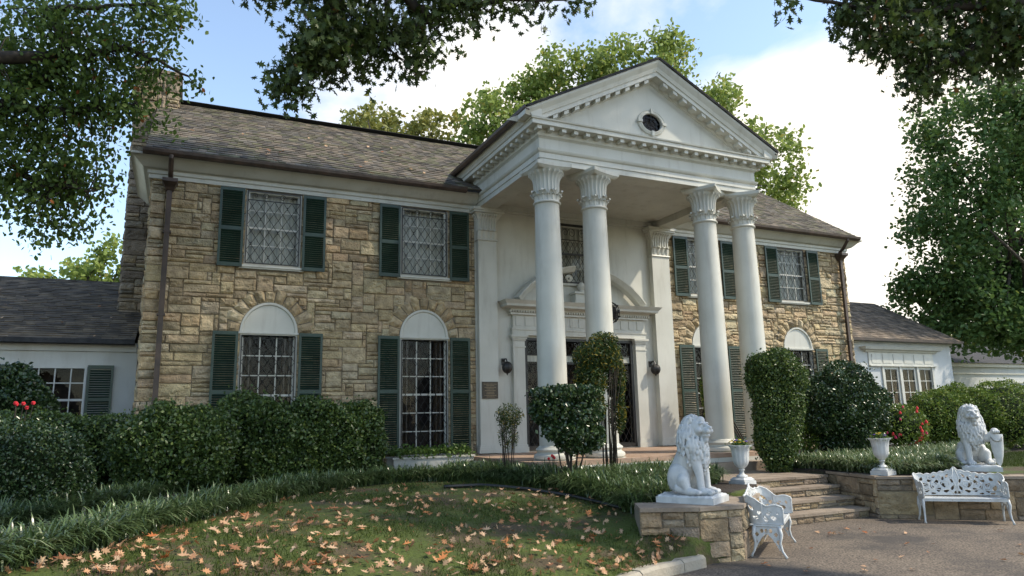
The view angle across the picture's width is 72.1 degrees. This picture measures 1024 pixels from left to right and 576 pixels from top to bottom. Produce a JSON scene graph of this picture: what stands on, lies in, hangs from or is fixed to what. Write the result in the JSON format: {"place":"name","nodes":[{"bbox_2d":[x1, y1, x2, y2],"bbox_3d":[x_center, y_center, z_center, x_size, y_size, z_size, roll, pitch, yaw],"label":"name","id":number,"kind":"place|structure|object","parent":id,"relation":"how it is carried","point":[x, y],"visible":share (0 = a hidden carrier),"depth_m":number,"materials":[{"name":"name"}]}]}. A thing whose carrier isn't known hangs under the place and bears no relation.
{"place":"outdoors","nodes":[
{"label":"outdoors","id":0,"kind":"place"},
{"bbox_2d":[232,0,597,120],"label":"oak tree","id":1,"kind":"object","parent":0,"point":[327,38],"visible":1,"depth_m":8.73,"materials":[{"name":"green plant"}]},
{"bbox_2d":[0,440,1023,575],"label":"lawn","id":2,"kind":"structure","parent":0,"point":[413,555],"depth_m":8.95,"materials":[{"name":"green plant"}]},
{"bbox_2d":[0,357,61,419],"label":"holly bush","id":3,"kind":"object","parent":2,"relation":"on","point":[20,382],"visible":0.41,"depth_m":13.98,"materials":[{"name":"green plant"}]},
{"bbox_2d":[0,411,104,503],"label":"clipped shrub","id":4,"kind":"object","parent":2,"relation":"on","point":[39,460],"visible":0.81,"depth_m":9.65,"materials":[{"name":"green plant"}]},
{"bbox_2d":[13,401,35,420],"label":"red flowers","id":5,"kind":"object","parent":4,"relation":"on","point":[16,403],"visible":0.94,"depth_m":10.74,"materials":[{"name":"red plant"}]},
{"bbox_2d":[53,552,71,559],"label":"fallen leaf","id":6,"kind":"object","parent":2,"relation":"on","point":[60,556],"visible":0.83,"depth_m":6.43,"materials":[{"name":"brown plant"}]},
{"bbox_2d":[12,231,122,281],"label":"distant tree","id":7,"kind":"object","parent":2,"relation":"on","point":[87,269],"visible":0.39,"depth_m":47.18,"materials":[{"name":"green plant"}]},
{"bbox_2d":[0,406,135,489],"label":"hedge","id":8,"kind":"object","parent":2,"relation":"on","point":[95,429],"visible":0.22,"depth_m":12.56,"materials":[{"name":"green plant"}]},
{"bbox_2d":[0,276,140,420],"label":"house wing","id":9,"kind":"structure","parent":2,"relation":"on","point":[80,366],"depth_m":16.51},
{"bbox_2d":[28,366,87,419],"bbox_3d":[-10.508,2.596,16.179,1.650,2.130,0.940,4,-12,-25],"label":"window","id":10,"kind":"structure","parent":9,"relation":"in","point":[70,381],"depth_m":16.64,"materials":[{"name":"white paint"}]},
{"bbox_2d":[0,0,214,260],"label":"leafy tree","id":11,"kind":"object","parent":2,"relation":"on","point":[65,181],"visible":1,"depth_m":12.22,"materials":[{"name":"green plant"}]},
{"bbox_2d":[0,475,241,528],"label":"liriope border","id":12,"kind":"object","parent":2,"relation":"on","point":[20,511],"visible":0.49,"depth_m":9.60,"materials":[{"name":"green plant"}]},
{"bbox_2d":[151,564,170,570],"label":"fallen leaf","id":13,"kind":"object","parent":2,"relation":"on","point":[161,568],"visible":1,"depth_m":6.29,"materials":[{"name":"beige plant"}]},
{"bbox_2d":[95,397,243,493],"bbox_3d":[-6.152,2.908,12.734,2.426,1.854,1.930,4,-12,-25],"label":"clipped shrub","id":14,"kind":"object","parent":2,"relation":"on","point":[169,443],"visible":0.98,"depth_m":12.22,"materials":[{"name":"green plant"}]},
{"bbox_2d":[178,549,189,555],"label":"fallen leaf","id":15,"kind":"object","parent":2,"relation":"on","point":[183,554],"visible":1,"depth_m":6.83,"materials":[{"name":"beige plant"}]},
{"bbox_2d":[220,518,229,524],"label":"fallen leaf","id":16,"kind":"object","parent":2,"relation":"on","point":[226,522],"visible":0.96,"depth_m":8.41,"materials":[{"name":"beige plant"}]},
{"bbox_2d":[228,544,240,549],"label":"fallen leaf","id":17,"kind":"object","parent":2,"relation":"on","point":[234,547],"visible":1,"depth_m":7.27,"materials":[{"name":"brown plant"}]},
{"bbox_2d":[241,512,249,519],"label":"fallen leaf","id":18,"kind":"object","parent":2,"relation":"on","point":[246,516],"visible":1,"depth_m":8.86,"materials":[{"name":"brown plant"}]},
{"bbox_2d":[214,384,390,484],"bbox_3d":[-4.399,3.081,14.674,3.602,2.141,2.051,4,-12,-25],"label":"hedge","id":19,"kind":"object","parent":2,"relation":"on","point":[303,433],"visible":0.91,"depth_m":14.07,"materials":[{"name":"green plant"}]},
{"bbox_2d":[302,563,312,572],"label":"fallen leaf","id":20,"kind":"object","parent":2,"relation":"on","point":[307,568],"visible":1,"depth_m":6.83,"materials":[{"name":"beige plant"}]},
{"bbox_2d":[0,458,649,571],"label":"liriope border","id":21,"kind":"object","parent":2,"relation":"on","point":[93,530],"visible":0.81,"depth_m":8.72,"materials":[{"name":"green plant"}]},
{"bbox_2d":[4,481,685,575],"bbox_3d":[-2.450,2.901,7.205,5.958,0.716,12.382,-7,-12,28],"label":"leaf litter","id":22,"kind":"object","parent":2,"relation":"on","point":[380,531],"visible":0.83,"depth_m":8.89,"materials":[{"name":"brown plant"}]},
{"bbox_2d":[339,93,465,141],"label":"yellowing tree","id":23,"kind":"object","parent":2,"relation":"on","point":[425,123],"visible":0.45,"depth_m":49.28,"materials":[{"name":"green plant"}]},
{"bbox_2d":[385,453,475,468],"bbox_3d":[-1.965,4.304,16.971,2.060,0.500,0.700,4,-12,-25],"label":"planter box","id":24,"kind":"object","parent":2,"relation":"on","point":[397,461],"visible":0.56,"depth_m":16.67,"materials":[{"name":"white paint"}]},
{"bbox_2d":[387,441,475,459],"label":"ivy","id":25,"kind":"object","parent":24,"relation":"in","point":[438,450],"visible":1,"depth_m":16.88,"materials":[{"name":"green plant"}]},
{"bbox_2d":[437,552,446,559],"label":"fallen leaf","id":26,"kind":"object","parent":2,"relation":"on","point":[443,556],"visible":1,"depth_m":7.84,"materials":[{"name":"orange plant"}]},
{"bbox_2d":[117,57,861,472],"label":"mansion","id":27,"kind":"structure","parent":2,"relation":"on","point":[455,293],"depth_m":18.01,"materials":[{"name":"stone"}]},
{"bbox_2d":[237,303,298,404],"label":"window","id":28,"kind":"structure","parent":27,"relation":"in","point":[268,332],"depth_m":16.76,"materials":[{"name":"white paint"}]},
{"bbox_2d":[239,190,303,271],"bbox_3d":[-5.838,-1.365,17.165,1.560,1.940,0.353,4,-12,-25],"label":"window","id":29,"kind":"structure","parent":27,"relation":"in","point":[272,240],"depth_m":17.23,"materials":[{"name":"white paint"}]},
{"bbox_2d":[399,310,448,455],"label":"window","id":30,"kind":"structure","parent":27,"relation":"in","point":[423,392],"depth_m":18.31,"materials":[{"name":"white paint"}]},
{"bbox_2d":[397,207,451,281],"bbox_3d":[-2.367,-1.142,18.767,1.560,1.940,0.353,4,-12,-25],"label":"window","id":31,"kind":"structure","parent":27,"relation":"in","point":[423,256],"depth_m":18.84,"materials":[{"name":"grey glass"}]},
{"bbox_2d":[560,223,583,286],"bbox_3d":[1.872,-0.933,20.740,1.360,1.850,0.344,4,-12,-25],"label":"window","id":32,"kind":"structure","parent":27,"relation":"in","point":[571,235],"depth_m":20.79,"materials":[{"name":"grey glass"}]},
{"bbox_2d":[525,338,637,450],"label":"entrance door","id":33,"kind":"structure","parent":27,"relation":"in","point":[625,439],"depth_m":20.80,"materials":[{"name":"black metal"}]},
{"bbox_2d":[612,302,619,322],"bbox_3d":[2.588,-0.729,18.930,0.524,3.529,0.511,4,-12,-25],"label":"hanging lantern","id":34,"kind":"object","parent":27,"relation":"hanging from","point":[615,312],"visible":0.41,"depth_m":18.54,"materials":[{"name":"black metal"}]},
{"bbox_2d":[637,109,666,135],"bbox_3d":[3.448,-4.118,17.719,0.862,0.713,0.335,4,-12,-25],"label":"oval window","id":35,"kind":"structure","parent":27,"relation":"in","point":[646,125],"depth_m":17.66,"materials":[{"name":"white paint"}]},
{"bbox_2d":[692,326,704,418],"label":"window","id":36,"kind":"structure","parent":27,"relation":"in","point":[696,336],"depth_m":22.06,"materials":[{"name":"white paint"}]},
{"bbox_2d":[687,238,724,299],"bbox_3d":[6.118,-0.598,22.681,1.560,1.940,0.353,4,-12,-25],"label":"window","id":37,"kind":"structure","parent":27,"relation":"in","point":[690,242],"depth_m":22.64,"materials":[{"name":"white paint"}]},
{"bbox_2d":[775,248,810,304],"bbox_3d":[9.590,-0.375,24.282,1.560,1.940,0.353,4,-12,-25],"label":"window","id":38,"kind":"structure","parent":27,"relation":"in","point":[791,285],"depth_m":24.40,"materials":[{"name":"white glass"}]},
{"bbox_2d":[783,327,814,438],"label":"window","id":39,"kind":"structure","parent":27,"relation":"in","point":[798,341],"depth_m":23.89,"materials":[{"name":"white paint"}]},
{"bbox_2d":[494,402,524,466],"bbox_3d":[-0.030,3.023,13.623,0.614,1.612,0.595,-3,-11,10],"label":"nandina","id":40,"kind":"object","parent":2,"relation":"on","point":[508,422],"visible":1,"depth_m":13.61,"materials":[{"name":"green plant"}]},
{"bbox_2d":[444,483,621,509],"bbox_3d":[0.426,3.452,11.741,3.380,0.291,0.717,-7,-12,29],"label":"edging","id":41,"kind":"object","parent":2,"relation":"on","point":[533,490],"visible":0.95,"depth_m":12.11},
{"bbox_2d":[547,454,555,463],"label":"red flowers","id":42,"kind":"object","parent":2,"relation":"on","point":[553,457],"visible":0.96,"depth_m":13.93,"materials":[{"name":"red plant"}]},
{"bbox_2d":[525,383,608,472],"bbox_3d":[1.024,2.721,12.774,1.602,1.981,1.039,4,-12,-25],"label":"camellia","id":43,"kind":"object","parent":2,"relation":"on","point":[570,417],"visible":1,"depth_m":12.61,"materials":[{"name":"green plant"}]},
{"bbox_2d":[437,454,734,513],"bbox_3d":[1.549,3.582,13.609,4.587,0.707,6.410,7,-13,-38],"label":"liriope bed","id":44,"kind":"object","parent":2,"relation":"on","point":[652,476],"visible":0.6,"depth_m":12.34,"materials":[{"name":"green plant"}]},
{"bbox_2d":[570,330,628,466],"bbox_3d":[1.774,2.358,14.153,1.294,3.038,0.962,4,-12,-25],"label":"nandina","id":45,"kind":"object","parent":2,"relation":"on","point":[599,356],"visible":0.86,"depth_m":14.07,"materials":[{"name":"green plant"}]},
{"bbox_2d":[449,17,821,212],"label":"broad tree","id":46,"kind":"object","parent":2,"relation":"on","point":[537,84],"visible":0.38,"depth_m":41.74,"materials":[{"name":"green plant"}]},
{"bbox_2d":[699,376,743,439],"bbox_3d":[6.106,3.321,19.967,0.703,3.229,2.013,4,-12,-25],"label":"climbing shrub","id":47,"kind":"object","parent":2,"relation":"on","point":[738,435],"visible":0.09,"depth_m":20.50,"materials":[{"name":"green plant"}]},
{"bbox_2d":[740,344,811,472],"bbox_3d":[6.109,2.803,15.993,1.858,3.022,1.117,4,-12,-25],"label":"topiary shrub","id":48,"kind":"object","parent":2,"relation":"on","point":[776,380],"visible":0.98,"depth_m":15.64,"materials":[{"name":"green plant"}]},
{"bbox_2d":[799,375,822,453],"bbox_3d":[7.336,3.307,17.676,1.172,2.350,0.884,4,-12,-25],"label":"bush","id":49,"kind":"object","parent":2,"relation":"on","point":[808,443],"visible":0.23,"depth_m":17.39,"materials":[{"name":"green plant"}]},
{"bbox_2d":[802,352,896,452],"bbox_3d":[8.503,3.055,17.812,3.010,2.857,1.776,4,-12,-25],"label":"clipped shrub","id":50,"kind":"object","parent":2,"relation":"on","point":[849,408],"visible":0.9,"depth_m":17.26,"materials":[{"name":"green plant"}]},
{"bbox_2d":[792,440,1010,474],"bbox_3d":[9.915,3.869,16.552,8.528,0.457,3.965,5,-12,-32],"label":"liriope bed","id":51,"kind":"object","parent":2,"relation":"on","point":[922,459],"visible":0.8,"depth_m":14.71,"materials":[{"name":"green plant"}]},
{"bbox_2d":[877,403,932,448],"bbox_3d":[10.411,3.859,18.813,1.687,1.559,1.356,4,-12,-25],"label":"rose bush","id":52,"kind":"object","parent":2,"relation":"on","point":[911,426],"visible":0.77,"depth_m":18.43,"materials":[{"name":"green plant"}]},
{"bbox_2d":[849,302,962,444],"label":"house wing","id":53,"kind":"structure","parent":2,"relation":"on","point":[905,357],"depth_m":27.12,"materials":[{"name":"white paint"}]},
{"bbox_2d":[881,366,935,408],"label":"window","id":54,"kind":"structure","parent":53,"relation":"in","point":[898,378],"depth_m":26.81,"materials":[{"name":"white paint"}]},
{"bbox_2d":[825,471,1023,519],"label":"stone wall","id":55,"kind":"structure","parent":2,"relation":"on","point":[891,497],"depth_m":13.12,"materials":[{"name":"beige stone"}]},
{"bbox_2d":[867,438,895,475],"bbox_3d":[7.169,3.268,13.647,0.420,0.699,0.420,7,-13,-36],"label":"urn","id":56,"kind":"object","parent":55,"relation":"on","point":[880,448],"visible":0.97,"depth_m":13.55,"materials":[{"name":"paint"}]},
{"bbox_2d":[866,430,892,440],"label":"pansies","id":57,"kind":"object","parent":56,"relation":"in","point":[877,435],"visible":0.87,"depth_m":13.67,"materials":[{"name":"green plant"}]},
{"bbox_2d":[955,404,1003,471],"bbox_3d":[9.383,3.014,14.249,0.806,1.324,0.908,-5,-11,18],"label":"lion statue","id":58,"kind":"object","parent":55,"relation":"on","point":[974,436],"visible":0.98,"depth_m":14.03,"materials":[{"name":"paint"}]},
{"bbox_2d":[904,381,985,444],"bbox_3d":[12.822,3.832,20.922,3.304,2.290,1.979,4,-12,-25],"label":"azalea","id":59,"kind":"object","parent":2,"relation":"on","point":[937,408],"visible":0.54,"depth_m":20.25,"materials":[{"name":"green plant"}]},
{"bbox_2d":[880,75,1023,364],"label":"broad tree","id":60,"kind":"object","parent":2,"relation":"on","point":[983,291],"visible":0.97,"depth_m":29.22,"materials":[{"name":"green plant"}]},
{"bbox_2d":[942,377,1023,448],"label":"azalea","id":61,"kind":"object","parent":2,"relation":"on","point":[1001,409],"visible":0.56,"depth_m":20.66,"materials":[{"name":"green plant"}]},
{"bbox_2d":[950,342,1023,389],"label":"outbuilding","id":62,"kind":"structure","parent":2,"relation":"on","point":[972,374],"depth_m":34.39,"materials":[{"name":"white paint"}]},
{"bbox_2d":[0,0,1023,334],"label":"sky","id":63,"kind":"structure","parent":0,"point":[798,77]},
{"bbox_2d":[721,470,801,478],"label":"path","id":64,"kind":"structure","parent":0,"point":[754,473],"depth_m":15.23,"materials":[{"name":"stone"}]},
{"bbox_2d":[673,516,1023,575],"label":"driveway","id":65,"kind":"structure","parent":0,"point":[965,547],"depth_m":10.12,"materials":[{"name":"grey asphalt"}]},
{"bbox_2d":[617,554,706,575],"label":"kerb","id":66,"kind":"structure","parent":65,"relation":"on","point":[677,566],"depth_m":8.90,"materials":[{"name":"concrete"}]},
{"bbox_2d":[634,484,772,562],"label":"stone wall","id":67,"kind":"structure","parent":65,"relation":"on","point":[725,528],"depth_m":9.65,"materials":[{"name":"beige stone"}]},
{"bbox_2d":[656,414,728,504],"bbox_3d":[2.650,2.513,10.448,0.864,1.266,0.695,-8,-13,34],"label":"lion statue","id":68,"kind":"object","parent":67,"relation":"on","point":[688,478],"visible":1,"depth_m":10.23,"materials":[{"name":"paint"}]},
{"bbox_2d":[728,445,755,483],"bbox_3d":[4.098,3.165,12.571,0.420,0.699,0.420,7,-13,-36],"label":"urn","id":69,"kind":"object","parent":67,"relation":"on","point":[740,455],"visible":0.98,"depth_m":12.47,"materials":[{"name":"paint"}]},
{"bbox_2d":[724,436,751,448],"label":"pansies","id":70,"kind":"object","parent":69,"relation":"in","point":[738,441],"visible":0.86,"depth_m":12.59,"materials":[{"name":"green plant"}]},
{"bbox_2d":[743,483,795,558],"bbox_3d":[3.860,3.418,10.537,0.571,0.953,1.460,-6,-12,25],"label":"garden bench","id":71,"kind":"object","parent":65,"relation":"on","point":[775,515],"visible":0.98,"depth_m":9.99,"materials":[{"name":"white metal"}]},
{"bbox_2d":[720,473,869,524],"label":"stone steps","id":72,"kind":"structure","parent":65,"relation":"on","point":[816,498],"depth_m":13.70,"materials":[{"name":"beige stone"}]},
{"bbox_2d":[912,467,1015,524],"bbox_3d":[8.079,3.719,12.645,1.460,0.953,0.571,-4,-11,16],"label":"garden bench","id":73,"kind":"object","parent":65,"relation":"on","point":[955,476],"visible":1,"depth_m":12.80,"materials":[{"name":"white metal"}]},
{"bbox_2d":[772,0,1023,118],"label":"oak tree","id":74,"kind":"object","parent":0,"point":[973,45],"visible":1,"depth_m":10.04,"materials":[{"name":"green plant"}]}
]}

